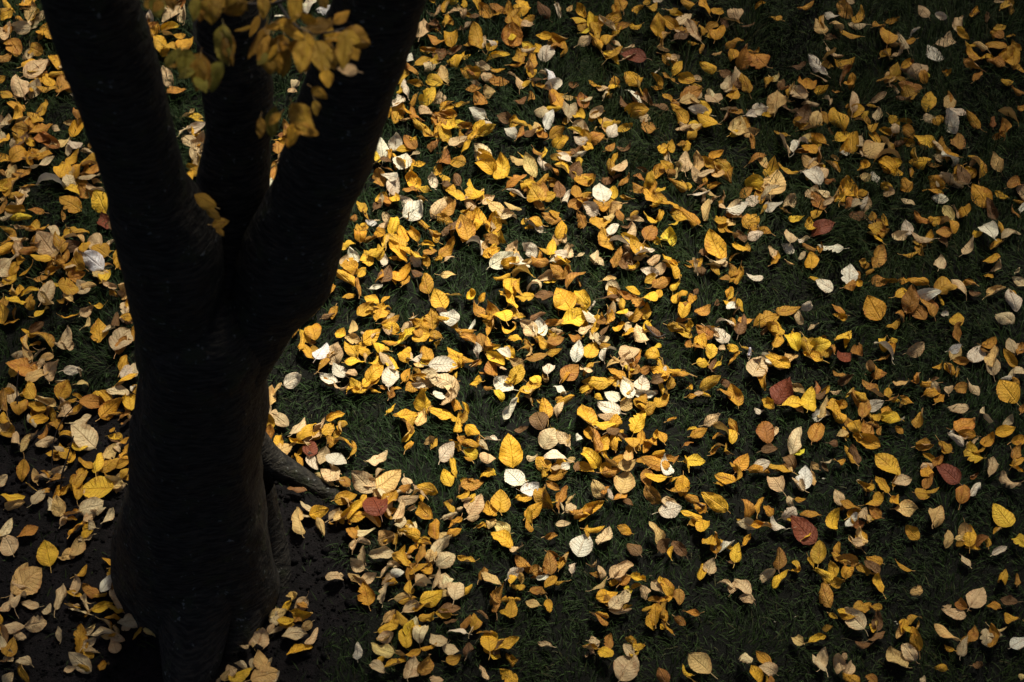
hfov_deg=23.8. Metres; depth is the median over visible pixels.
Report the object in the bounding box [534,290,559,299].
fallen leaf
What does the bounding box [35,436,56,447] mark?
fallen leaf
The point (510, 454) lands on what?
fallen leaf
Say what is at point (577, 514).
fallen leaf
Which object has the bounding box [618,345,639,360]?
fallen leaf
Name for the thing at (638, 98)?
fallen leaf
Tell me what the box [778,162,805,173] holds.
fallen leaf
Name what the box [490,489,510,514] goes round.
fallen leaf
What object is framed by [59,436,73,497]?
plant shoot
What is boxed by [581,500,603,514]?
fallen leaf
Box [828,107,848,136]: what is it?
fallen leaf
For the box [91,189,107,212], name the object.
fallen leaf
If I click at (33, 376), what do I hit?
fallen leaf
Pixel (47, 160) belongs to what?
fallen leaf
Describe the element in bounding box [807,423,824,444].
fallen leaf
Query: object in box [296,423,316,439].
fallen leaf
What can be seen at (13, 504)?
fallen leaf
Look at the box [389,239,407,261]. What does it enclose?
fallen leaf
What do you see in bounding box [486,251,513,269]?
fallen leaf
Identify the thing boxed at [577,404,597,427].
fallen leaf
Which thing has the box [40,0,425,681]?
autumn tree
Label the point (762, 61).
fallen leaf
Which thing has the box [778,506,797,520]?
fallen leaf
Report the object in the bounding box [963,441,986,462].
fallen leaf
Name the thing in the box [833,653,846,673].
fallen leaf
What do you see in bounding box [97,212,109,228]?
fallen leaf
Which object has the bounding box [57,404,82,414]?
fallen leaf
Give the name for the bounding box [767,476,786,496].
fallen leaf
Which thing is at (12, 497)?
fallen leaf
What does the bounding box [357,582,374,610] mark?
fallen leaf
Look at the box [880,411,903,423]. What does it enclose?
fallen leaf
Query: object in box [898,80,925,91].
fallen leaf
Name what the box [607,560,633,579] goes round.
fallen leaf
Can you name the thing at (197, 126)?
fallen leaf
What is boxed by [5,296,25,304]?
fallen leaf
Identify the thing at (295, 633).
fallen leaf
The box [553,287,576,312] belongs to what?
fallen leaf
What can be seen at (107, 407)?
fallen leaf
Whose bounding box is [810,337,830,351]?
fallen leaf
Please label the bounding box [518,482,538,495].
fallen leaf
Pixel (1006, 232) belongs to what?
fallen leaf
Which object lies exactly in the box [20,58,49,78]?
fallen leaf
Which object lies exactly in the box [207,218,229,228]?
fallen leaf
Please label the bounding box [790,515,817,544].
fallen leaf
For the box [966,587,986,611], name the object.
fallen leaf
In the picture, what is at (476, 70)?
fallen leaf
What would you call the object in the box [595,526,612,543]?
fallen leaf
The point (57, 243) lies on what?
fallen leaf
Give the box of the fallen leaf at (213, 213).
[206,209,220,219]
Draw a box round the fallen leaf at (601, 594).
[596,589,617,602]
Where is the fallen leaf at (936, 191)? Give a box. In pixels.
[922,189,943,193]
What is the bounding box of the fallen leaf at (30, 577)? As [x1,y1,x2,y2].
[3,566,41,597]
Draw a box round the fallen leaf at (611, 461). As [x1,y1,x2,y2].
[603,452,617,465]
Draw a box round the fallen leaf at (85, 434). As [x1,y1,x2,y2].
[71,424,97,449]
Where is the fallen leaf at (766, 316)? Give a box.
[752,310,779,327]
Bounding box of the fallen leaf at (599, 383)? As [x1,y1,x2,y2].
[581,376,613,389]
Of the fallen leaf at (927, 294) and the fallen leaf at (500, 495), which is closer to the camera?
the fallen leaf at (500, 495)
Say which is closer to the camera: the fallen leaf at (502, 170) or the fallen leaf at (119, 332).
the fallen leaf at (119, 332)
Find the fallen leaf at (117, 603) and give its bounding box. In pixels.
[109,589,123,612]
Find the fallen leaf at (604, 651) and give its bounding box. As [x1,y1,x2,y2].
[598,646,613,656]
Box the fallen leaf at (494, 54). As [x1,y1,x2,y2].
[486,51,509,61]
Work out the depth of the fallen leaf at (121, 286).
7.93 m
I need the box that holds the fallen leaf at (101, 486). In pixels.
[83,476,120,497]
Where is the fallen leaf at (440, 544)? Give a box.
[430,535,449,559]
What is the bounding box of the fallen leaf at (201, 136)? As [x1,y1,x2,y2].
[190,130,204,150]
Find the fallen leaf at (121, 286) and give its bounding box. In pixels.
[118,283,126,299]
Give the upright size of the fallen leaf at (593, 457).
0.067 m
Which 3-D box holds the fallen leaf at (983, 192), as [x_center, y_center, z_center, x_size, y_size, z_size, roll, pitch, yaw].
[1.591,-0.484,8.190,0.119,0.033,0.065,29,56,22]
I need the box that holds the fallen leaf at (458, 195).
[447,189,469,200]
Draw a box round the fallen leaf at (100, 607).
[91,601,112,612]
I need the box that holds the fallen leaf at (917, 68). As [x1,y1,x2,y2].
[907,63,927,79]
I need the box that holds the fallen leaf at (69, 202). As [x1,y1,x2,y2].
[59,195,81,212]
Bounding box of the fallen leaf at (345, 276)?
[336,269,355,286]
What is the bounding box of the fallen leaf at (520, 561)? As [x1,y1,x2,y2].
[515,554,529,566]
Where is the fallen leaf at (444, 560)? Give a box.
[436,552,455,568]
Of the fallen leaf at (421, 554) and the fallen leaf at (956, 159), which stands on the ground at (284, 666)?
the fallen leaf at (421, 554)
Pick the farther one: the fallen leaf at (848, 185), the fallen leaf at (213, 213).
the fallen leaf at (848, 185)
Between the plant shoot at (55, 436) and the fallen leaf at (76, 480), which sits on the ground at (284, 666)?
the plant shoot at (55, 436)
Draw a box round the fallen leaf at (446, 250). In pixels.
[435,236,454,257]
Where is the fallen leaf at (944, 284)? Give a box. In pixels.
[934,276,957,299]
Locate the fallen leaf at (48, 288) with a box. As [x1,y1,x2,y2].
[38,280,54,306]
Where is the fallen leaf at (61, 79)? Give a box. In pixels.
[55,74,69,93]
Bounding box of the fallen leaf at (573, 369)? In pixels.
[559,364,578,383]
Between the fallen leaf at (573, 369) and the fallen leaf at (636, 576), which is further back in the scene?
the fallen leaf at (573, 369)
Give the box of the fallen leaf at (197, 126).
[185,121,204,133]
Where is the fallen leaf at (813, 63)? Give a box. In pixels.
[808,54,828,76]
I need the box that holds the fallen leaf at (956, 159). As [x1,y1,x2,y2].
[941,151,958,166]
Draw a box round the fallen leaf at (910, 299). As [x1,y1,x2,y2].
[901,284,918,319]
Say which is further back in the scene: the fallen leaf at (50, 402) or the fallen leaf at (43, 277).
the fallen leaf at (43, 277)
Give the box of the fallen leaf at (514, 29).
[501,21,522,47]
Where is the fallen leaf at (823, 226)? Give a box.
[805,219,834,240]
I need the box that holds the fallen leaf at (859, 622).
[844,607,867,634]
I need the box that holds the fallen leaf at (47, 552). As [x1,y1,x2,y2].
[36,540,58,569]
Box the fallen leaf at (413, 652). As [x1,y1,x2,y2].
[393,647,420,656]
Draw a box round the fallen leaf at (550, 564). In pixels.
[543,551,557,574]
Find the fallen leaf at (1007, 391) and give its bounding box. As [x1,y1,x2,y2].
[996,380,1019,405]
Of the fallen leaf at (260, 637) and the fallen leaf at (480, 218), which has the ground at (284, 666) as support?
the fallen leaf at (480, 218)
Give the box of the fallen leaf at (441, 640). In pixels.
[429,633,449,645]
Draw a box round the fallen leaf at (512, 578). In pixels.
[508,572,523,584]
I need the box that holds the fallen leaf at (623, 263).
[619,251,635,269]
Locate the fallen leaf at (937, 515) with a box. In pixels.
[928,505,944,528]
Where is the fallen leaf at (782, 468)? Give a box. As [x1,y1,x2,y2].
[768,464,796,474]
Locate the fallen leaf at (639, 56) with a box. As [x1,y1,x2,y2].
[619,48,650,62]
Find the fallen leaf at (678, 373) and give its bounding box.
[670,370,695,376]
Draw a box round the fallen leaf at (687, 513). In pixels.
[681,510,701,520]
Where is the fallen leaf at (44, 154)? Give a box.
[32,148,52,159]
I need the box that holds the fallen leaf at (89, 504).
[77,497,105,515]
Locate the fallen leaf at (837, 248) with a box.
[818,244,847,252]
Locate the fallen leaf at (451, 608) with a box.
[438,602,460,612]
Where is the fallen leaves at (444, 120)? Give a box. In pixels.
[0,0,1023,681]
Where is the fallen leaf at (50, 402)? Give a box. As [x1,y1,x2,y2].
[35,395,60,407]
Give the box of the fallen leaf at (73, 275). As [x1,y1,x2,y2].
[67,269,85,281]
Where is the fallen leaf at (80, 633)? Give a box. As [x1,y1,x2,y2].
[74,623,88,652]
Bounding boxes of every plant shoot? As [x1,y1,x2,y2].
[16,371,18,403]
[51,401,79,476]
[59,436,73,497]
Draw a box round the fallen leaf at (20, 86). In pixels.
[10,74,29,98]
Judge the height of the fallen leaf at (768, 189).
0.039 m
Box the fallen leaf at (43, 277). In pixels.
[28,270,49,281]
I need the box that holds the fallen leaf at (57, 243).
[53,231,67,252]
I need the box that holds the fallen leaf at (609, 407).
[597,401,623,414]
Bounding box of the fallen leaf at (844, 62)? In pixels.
[834,57,854,68]
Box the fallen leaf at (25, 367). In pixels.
[5,357,37,376]
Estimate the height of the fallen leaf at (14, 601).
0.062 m
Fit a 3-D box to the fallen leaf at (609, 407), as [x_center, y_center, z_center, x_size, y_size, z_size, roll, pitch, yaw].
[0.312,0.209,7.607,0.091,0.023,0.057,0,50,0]
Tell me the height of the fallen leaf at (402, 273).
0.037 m
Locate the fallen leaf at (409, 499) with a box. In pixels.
[398,495,418,505]
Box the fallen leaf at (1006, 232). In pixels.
[1001,228,1020,238]
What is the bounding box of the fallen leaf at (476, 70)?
[460,65,483,78]
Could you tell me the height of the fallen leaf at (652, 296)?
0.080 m
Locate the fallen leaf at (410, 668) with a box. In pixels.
[403,656,418,680]
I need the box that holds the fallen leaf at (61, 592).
[54,583,66,617]
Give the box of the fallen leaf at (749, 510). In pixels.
[741,499,754,517]
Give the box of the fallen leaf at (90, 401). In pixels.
[74,394,103,408]
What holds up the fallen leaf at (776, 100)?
on the ground at (284, 666)
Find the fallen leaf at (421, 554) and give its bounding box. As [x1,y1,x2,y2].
[415,542,425,565]
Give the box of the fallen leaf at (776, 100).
[767,90,785,116]
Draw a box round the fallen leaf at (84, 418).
[67,414,91,423]
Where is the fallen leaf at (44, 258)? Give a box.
[30,254,53,261]
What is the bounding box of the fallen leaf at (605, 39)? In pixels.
[600,34,616,44]
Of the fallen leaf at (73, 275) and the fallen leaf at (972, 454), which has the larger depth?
the fallen leaf at (73, 275)
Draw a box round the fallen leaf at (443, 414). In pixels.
[428,407,451,419]
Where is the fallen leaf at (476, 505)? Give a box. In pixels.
[464,494,483,514]
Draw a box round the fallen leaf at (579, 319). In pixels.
[558,307,586,325]
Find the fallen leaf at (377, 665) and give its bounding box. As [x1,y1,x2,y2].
[369,659,388,673]
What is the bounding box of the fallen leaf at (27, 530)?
[17,525,37,536]
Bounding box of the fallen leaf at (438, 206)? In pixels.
[430,198,446,218]
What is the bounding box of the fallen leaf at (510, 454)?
[499,433,522,467]
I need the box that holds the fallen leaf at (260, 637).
[249,627,268,648]
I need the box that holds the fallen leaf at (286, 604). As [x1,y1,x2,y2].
[282,592,295,609]
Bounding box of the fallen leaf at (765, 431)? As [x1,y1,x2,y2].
[756,421,774,443]
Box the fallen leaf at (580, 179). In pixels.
[574,173,595,185]
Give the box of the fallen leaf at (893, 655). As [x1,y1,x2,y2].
[886,646,908,667]
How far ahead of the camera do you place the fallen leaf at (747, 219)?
8.12 m
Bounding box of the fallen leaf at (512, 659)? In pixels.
[506,653,518,666]
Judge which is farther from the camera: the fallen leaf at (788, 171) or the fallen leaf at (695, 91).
the fallen leaf at (695, 91)
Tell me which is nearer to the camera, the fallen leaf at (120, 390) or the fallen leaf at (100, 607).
the fallen leaf at (100, 607)
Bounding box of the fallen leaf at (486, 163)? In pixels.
[475,153,496,174]
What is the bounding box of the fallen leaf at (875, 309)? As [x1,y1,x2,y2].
[863,295,886,320]
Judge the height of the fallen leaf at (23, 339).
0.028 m
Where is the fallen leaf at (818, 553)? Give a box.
[810,540,825,571]
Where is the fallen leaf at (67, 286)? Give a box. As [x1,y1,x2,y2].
[51,277,78,294]
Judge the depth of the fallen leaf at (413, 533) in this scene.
7.27 m
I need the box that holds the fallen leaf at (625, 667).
[613,654,639,681]
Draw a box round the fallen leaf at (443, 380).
[428,373,452,388]
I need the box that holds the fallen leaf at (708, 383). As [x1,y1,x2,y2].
[700,375,720,390]
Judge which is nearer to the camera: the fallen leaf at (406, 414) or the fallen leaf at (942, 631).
the fallen leaf at (942, 631)
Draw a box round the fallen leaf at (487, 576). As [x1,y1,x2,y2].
[481,571,500,584]
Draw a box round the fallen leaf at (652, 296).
[639,291,657,301]
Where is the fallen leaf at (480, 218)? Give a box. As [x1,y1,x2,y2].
[472,206,488,229]
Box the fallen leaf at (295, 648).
[286,643,312,654]
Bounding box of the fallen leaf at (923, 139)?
[914,135,935,148]
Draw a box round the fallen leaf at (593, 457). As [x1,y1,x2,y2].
[581,448,601,472]
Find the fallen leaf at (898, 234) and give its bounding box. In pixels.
[892,230,907,240]
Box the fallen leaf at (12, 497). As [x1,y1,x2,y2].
[1,493,24,500]
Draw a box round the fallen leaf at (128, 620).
[117,613,136,627]
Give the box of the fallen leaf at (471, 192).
[465,178,483,198]
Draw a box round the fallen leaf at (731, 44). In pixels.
[725,38,743,49]
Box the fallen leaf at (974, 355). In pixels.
[967,345,985,362]
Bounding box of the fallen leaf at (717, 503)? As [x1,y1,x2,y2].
[701,492,730,513]
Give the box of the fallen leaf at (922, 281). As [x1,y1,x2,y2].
[907,277,928,285]
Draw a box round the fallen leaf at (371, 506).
[362,497,387,521]
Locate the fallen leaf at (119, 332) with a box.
[109,327,132,349]
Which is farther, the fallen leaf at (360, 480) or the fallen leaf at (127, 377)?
the fallen leaf at (127, 377)
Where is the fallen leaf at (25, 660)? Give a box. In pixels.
[15,655,33,666]
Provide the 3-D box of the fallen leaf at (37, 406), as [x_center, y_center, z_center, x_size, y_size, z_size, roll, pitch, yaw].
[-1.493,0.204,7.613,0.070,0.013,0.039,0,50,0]
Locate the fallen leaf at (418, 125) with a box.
[412,117,438,141]
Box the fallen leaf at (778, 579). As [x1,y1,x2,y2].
[772,569,787,587]
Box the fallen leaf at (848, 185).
[840,175,863,198]
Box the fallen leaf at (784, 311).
[773,306,800,315]
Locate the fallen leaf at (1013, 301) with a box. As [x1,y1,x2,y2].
[1005,288,1022,311]
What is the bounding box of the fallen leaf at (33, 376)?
[25,369,48,381]
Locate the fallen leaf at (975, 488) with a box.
[970,482,980,495]
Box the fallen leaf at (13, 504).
[3,499,24,509]
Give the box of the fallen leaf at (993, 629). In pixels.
[987,623,999,646]
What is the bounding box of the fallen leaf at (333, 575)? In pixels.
[325,571,343,579]
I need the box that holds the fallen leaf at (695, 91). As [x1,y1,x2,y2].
[676,86,701,99]
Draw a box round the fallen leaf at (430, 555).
[424,549,436,565]
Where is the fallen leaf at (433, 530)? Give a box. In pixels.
[428,519,439,540]
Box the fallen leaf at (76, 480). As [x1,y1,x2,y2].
[69,468,87,490]
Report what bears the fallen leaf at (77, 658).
on the ground at (284, 666)
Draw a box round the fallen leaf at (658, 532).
[649,522,665,550]
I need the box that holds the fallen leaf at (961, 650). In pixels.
[956,635,967,658]
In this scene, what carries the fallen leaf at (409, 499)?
on the fallen leaves at (444, 120)
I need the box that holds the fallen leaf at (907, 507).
[894,499,917,516]
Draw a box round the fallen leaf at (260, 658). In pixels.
[253,650,270,678]
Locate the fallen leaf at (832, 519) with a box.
[825,508,839,529]
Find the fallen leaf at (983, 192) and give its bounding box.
[971,184,993,208]
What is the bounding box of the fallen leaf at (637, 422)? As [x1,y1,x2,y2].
[628,410,645,437]
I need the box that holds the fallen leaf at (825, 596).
[818,583,832,607]
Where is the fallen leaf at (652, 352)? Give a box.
[644,347,660,358]
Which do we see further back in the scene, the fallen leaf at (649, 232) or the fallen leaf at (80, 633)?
the fallen leaf at (649, 232)
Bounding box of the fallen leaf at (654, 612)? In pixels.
[646,603,662,627]
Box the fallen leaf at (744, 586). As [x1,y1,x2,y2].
[734,579,754,599]
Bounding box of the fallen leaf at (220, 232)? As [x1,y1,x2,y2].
[215,228,223,235]
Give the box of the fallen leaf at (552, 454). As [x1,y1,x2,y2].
[543,449,573,461]
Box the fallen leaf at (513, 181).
[502,174,526,190]
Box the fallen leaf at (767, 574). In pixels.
[760,568,775,582]
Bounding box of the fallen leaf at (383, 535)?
[377,530,394,545]
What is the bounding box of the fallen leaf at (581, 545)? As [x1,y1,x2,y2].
[569,534,592,556]
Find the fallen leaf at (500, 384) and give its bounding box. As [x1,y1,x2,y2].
[493,375,518,391]
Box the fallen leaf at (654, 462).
[641,456,669,470]
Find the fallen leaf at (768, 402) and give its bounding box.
[761,397,774,408]
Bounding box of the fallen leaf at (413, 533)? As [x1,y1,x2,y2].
[398,527,421,542]
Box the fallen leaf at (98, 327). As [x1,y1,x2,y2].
[90,318,108,342]
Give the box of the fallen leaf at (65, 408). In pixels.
[58,397,72,416]
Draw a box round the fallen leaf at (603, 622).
[589,611,607,626]
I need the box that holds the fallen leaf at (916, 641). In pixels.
[910,626,922,655]
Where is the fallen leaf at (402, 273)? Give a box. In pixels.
[386,262,410,280]
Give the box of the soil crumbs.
[0,405,382,681]
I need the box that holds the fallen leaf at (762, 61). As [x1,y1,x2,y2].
[750,53,769,68]
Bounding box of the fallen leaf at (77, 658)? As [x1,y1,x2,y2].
[68,652,91,673]
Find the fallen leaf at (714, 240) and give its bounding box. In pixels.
[704,229,726,258]
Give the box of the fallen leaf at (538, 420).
[529,412,548,429]
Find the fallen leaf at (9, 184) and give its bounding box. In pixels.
[0,174,20,202]
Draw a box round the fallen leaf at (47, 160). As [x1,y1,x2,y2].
[27,156,53,168]
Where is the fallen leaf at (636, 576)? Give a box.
[626,572,645,581]
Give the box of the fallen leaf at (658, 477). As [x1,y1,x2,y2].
[644,473,671,481]
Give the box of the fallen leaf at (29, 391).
[22,381,35,401]
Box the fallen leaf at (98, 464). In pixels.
[92,453,103,479]
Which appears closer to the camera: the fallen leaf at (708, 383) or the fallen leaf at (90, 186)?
the fallen leaf at (708, 383)
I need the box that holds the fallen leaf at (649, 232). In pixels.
[642,224,657,242]
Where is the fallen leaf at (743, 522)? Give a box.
[736,517,756,529]
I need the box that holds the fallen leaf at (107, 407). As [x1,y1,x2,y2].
[96,397,121,420]
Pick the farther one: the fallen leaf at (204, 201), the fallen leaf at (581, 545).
the fallen leaf at (581, 545)
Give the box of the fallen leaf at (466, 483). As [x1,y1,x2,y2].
[461,478,483,490]
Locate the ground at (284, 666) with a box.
[0,0,1023,681]
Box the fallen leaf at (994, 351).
[984,345,998,366]
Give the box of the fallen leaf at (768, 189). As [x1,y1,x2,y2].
[760,184,779,199]
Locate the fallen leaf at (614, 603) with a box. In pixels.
[608,592,624,608]
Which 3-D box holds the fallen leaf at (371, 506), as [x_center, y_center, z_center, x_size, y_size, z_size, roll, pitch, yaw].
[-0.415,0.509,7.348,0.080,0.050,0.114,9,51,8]
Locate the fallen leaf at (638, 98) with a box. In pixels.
[627,90,642,102]
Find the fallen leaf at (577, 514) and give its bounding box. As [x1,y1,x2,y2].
[573,507,592,519]
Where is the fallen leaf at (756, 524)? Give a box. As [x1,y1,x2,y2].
[746,520,771,528]
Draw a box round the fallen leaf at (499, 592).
[492,582,503,602]
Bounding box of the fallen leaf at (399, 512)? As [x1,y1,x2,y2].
[392,498,404,519]
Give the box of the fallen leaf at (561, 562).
[557,552,568,570]
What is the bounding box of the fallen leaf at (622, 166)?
[611,160,627,170]
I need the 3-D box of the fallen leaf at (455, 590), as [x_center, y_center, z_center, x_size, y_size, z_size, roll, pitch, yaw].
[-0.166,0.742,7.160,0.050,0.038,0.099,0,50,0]
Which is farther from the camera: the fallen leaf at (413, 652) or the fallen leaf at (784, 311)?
the fallen leaf at (784, 311)
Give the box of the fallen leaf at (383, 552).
[369,546,393,558]
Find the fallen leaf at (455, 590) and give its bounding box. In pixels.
[447,582,463,604]
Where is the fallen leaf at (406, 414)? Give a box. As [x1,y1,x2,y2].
[394,409,417,419]
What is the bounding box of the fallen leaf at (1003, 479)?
[999,470,1022,488]
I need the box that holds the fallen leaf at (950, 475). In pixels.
[936,464,963,485]
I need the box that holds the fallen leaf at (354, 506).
[337,500,361,520]
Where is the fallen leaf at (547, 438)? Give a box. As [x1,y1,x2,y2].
[538,428,557,448]
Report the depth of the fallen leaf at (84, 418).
7.60 m
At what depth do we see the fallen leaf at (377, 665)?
6.99 m
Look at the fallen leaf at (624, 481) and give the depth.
7.42 m
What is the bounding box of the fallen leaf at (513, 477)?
[504,469,524,485]
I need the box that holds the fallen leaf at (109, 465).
[95,457,119,473]
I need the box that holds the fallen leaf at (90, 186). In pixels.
[86,183,104,190]
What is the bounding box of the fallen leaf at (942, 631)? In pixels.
[934,624,967,642]
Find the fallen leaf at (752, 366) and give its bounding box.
[746,356,767,376]
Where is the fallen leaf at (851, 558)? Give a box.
[836,553,859,566]
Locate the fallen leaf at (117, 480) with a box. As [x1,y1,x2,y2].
[104,475,127,488]
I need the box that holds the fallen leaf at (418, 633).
[412,625,428,647]
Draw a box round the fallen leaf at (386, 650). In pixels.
[371,642,393,657]
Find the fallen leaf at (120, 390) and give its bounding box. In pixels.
[106,385,129,394]
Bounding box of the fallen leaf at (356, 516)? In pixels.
[342,511,366,522]
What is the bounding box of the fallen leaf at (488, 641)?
[480,632,496,657]
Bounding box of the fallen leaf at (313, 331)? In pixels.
[304,323,321,339]
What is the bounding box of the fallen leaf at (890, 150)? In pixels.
[871,148,900,166]
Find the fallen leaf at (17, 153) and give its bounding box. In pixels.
[7,145,25,163]
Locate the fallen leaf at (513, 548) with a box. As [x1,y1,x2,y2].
[509,545,522,551]
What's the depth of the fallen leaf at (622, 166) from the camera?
8.26 m
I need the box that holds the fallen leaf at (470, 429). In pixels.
[465,424,484,438]
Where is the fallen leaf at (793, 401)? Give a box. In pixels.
[778,395,803,407]
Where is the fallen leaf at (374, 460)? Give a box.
[363,450,387,465]
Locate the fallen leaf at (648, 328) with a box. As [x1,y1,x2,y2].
[645,324,665,336]
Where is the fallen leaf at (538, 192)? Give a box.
[526,182,546,201]
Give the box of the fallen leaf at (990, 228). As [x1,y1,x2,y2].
[978,220,997,240]
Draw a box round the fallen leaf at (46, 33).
[36,27,50,38]
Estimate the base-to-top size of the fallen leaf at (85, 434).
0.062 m
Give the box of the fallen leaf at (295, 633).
[282,627,306,639]
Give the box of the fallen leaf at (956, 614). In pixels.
[941,608,965,619]
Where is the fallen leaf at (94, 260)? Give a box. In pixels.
[82,250,107,272]
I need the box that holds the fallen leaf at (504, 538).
[491,530,518,552]
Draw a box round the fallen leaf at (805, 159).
[802,155,823,168]
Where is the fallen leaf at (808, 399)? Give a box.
[800,386,815,412]
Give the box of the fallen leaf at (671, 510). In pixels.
[652,502,681,517]
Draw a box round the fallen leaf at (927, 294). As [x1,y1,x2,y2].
[917,288,940,300]
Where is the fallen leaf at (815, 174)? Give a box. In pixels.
[800,166,823,186]
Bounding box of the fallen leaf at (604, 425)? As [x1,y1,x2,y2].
[590,421,616,429]
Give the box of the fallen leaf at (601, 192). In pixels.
[593,183,611,203]
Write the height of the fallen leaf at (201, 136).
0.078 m
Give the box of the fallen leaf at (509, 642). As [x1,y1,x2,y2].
[494,636,518,649]
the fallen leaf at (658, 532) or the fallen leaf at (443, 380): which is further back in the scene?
the fallen leaf at (443, 380)
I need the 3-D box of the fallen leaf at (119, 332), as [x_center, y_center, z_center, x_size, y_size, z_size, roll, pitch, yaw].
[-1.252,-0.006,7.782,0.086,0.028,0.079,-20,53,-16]
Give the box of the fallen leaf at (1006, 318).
[995,312,1014,324]
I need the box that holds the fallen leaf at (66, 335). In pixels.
[51,325,71,349]
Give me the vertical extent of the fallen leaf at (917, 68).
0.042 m
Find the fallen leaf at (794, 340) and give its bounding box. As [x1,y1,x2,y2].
[784,332,801,350]
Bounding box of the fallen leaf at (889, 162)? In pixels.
[877,156,897,173]
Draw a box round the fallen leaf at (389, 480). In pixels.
[375,469,401,492]
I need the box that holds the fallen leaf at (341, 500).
[332,490,356,504]
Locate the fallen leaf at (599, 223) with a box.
[585,216,610,228]
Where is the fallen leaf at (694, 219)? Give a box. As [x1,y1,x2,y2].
[679,206,702,227]
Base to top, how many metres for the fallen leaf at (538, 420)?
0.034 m
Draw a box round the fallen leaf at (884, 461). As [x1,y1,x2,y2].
[875,453,900,474]
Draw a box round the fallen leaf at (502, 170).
[493,152,509,179]
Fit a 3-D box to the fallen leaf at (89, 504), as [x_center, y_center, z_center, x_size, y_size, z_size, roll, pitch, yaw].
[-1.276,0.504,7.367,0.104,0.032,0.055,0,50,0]
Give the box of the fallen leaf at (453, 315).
[439,309,459,325]
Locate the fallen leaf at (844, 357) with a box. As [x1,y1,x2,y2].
[837,350,850,361]
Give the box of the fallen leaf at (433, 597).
[412,590,442,607]
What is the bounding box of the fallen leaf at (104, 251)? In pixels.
[91,243,111,258]
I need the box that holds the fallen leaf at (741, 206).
[726,201,747,214]
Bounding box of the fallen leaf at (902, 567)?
[895,558,912,571]
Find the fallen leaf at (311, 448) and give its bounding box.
[302,438,317,457]
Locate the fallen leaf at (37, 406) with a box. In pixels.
[28,401,45,411]
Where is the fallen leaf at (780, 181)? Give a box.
[762,169,785,199]
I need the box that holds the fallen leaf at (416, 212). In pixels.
[399,199,422,220]
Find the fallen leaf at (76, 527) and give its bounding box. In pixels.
[67,521,85,538]
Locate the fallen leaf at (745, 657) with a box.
[739,653,752,662]
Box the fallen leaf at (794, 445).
[787,426,801,454]
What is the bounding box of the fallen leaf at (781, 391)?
[769,377,792,403]
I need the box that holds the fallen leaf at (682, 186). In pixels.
[668,178,686,191]
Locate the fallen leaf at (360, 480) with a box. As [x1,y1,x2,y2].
[351,470,375,492]
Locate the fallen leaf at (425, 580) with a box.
[411,577,430,588]
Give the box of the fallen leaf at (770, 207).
[759,201,782,211]
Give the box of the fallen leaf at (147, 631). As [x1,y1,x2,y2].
[143,627,154,635]
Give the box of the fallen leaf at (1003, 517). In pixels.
[992,503,1015,526]
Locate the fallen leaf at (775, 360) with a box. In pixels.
[765,353,789,367]
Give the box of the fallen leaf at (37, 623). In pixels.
[21,615,46,631]
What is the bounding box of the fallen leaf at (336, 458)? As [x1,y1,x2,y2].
[325,453,346,464]
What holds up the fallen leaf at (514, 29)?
on the ground at (284, 666)
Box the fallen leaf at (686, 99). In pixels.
[675,93,699,103]
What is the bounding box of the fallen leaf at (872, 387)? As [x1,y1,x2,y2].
[862,380,893,396]
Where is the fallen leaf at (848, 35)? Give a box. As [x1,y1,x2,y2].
[839,27,864,38]
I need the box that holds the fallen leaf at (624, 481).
[614,471,634,495]
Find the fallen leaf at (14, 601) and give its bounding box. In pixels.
[10,591,26,617]
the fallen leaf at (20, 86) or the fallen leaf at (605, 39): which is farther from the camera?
the fallen leaf at (605, 39)
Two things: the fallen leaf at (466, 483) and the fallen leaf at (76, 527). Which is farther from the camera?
the fallen leaf at (466, 483)
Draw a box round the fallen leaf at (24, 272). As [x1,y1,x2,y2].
[19,259,32,275]
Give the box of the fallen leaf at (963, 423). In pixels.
[947,417,974,431]
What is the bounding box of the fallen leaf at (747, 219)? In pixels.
[742,214,759,228]
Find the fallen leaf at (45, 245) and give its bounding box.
[34,231,59,254]
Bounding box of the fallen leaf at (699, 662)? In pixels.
[688,652,717,679]
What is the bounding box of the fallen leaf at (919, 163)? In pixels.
[909,157,930,169]
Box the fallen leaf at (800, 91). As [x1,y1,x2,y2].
[789,84,807,99]
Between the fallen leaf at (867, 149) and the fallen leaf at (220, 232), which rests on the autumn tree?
the fallen leaf at (220, 232)
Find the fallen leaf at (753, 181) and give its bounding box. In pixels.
[745,174,768,189]
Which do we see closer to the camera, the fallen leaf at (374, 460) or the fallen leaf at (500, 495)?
the fallen leaf at (500, 495)
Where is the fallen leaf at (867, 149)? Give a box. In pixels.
[856,140,885,158]
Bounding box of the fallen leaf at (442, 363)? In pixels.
[421,356,456,371]
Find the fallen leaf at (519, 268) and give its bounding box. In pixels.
[512,264,535,277]
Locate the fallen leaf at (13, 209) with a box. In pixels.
[4,204,25,213]
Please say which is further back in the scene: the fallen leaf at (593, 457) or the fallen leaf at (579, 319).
the fallen leaf at (579, 319)
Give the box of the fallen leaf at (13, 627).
[4,621,24,633]
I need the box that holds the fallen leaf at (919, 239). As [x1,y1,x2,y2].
[911,231,939,242]
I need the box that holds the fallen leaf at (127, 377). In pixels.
[114,373,137,386]
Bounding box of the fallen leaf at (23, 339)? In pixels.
[20,333,28,348]

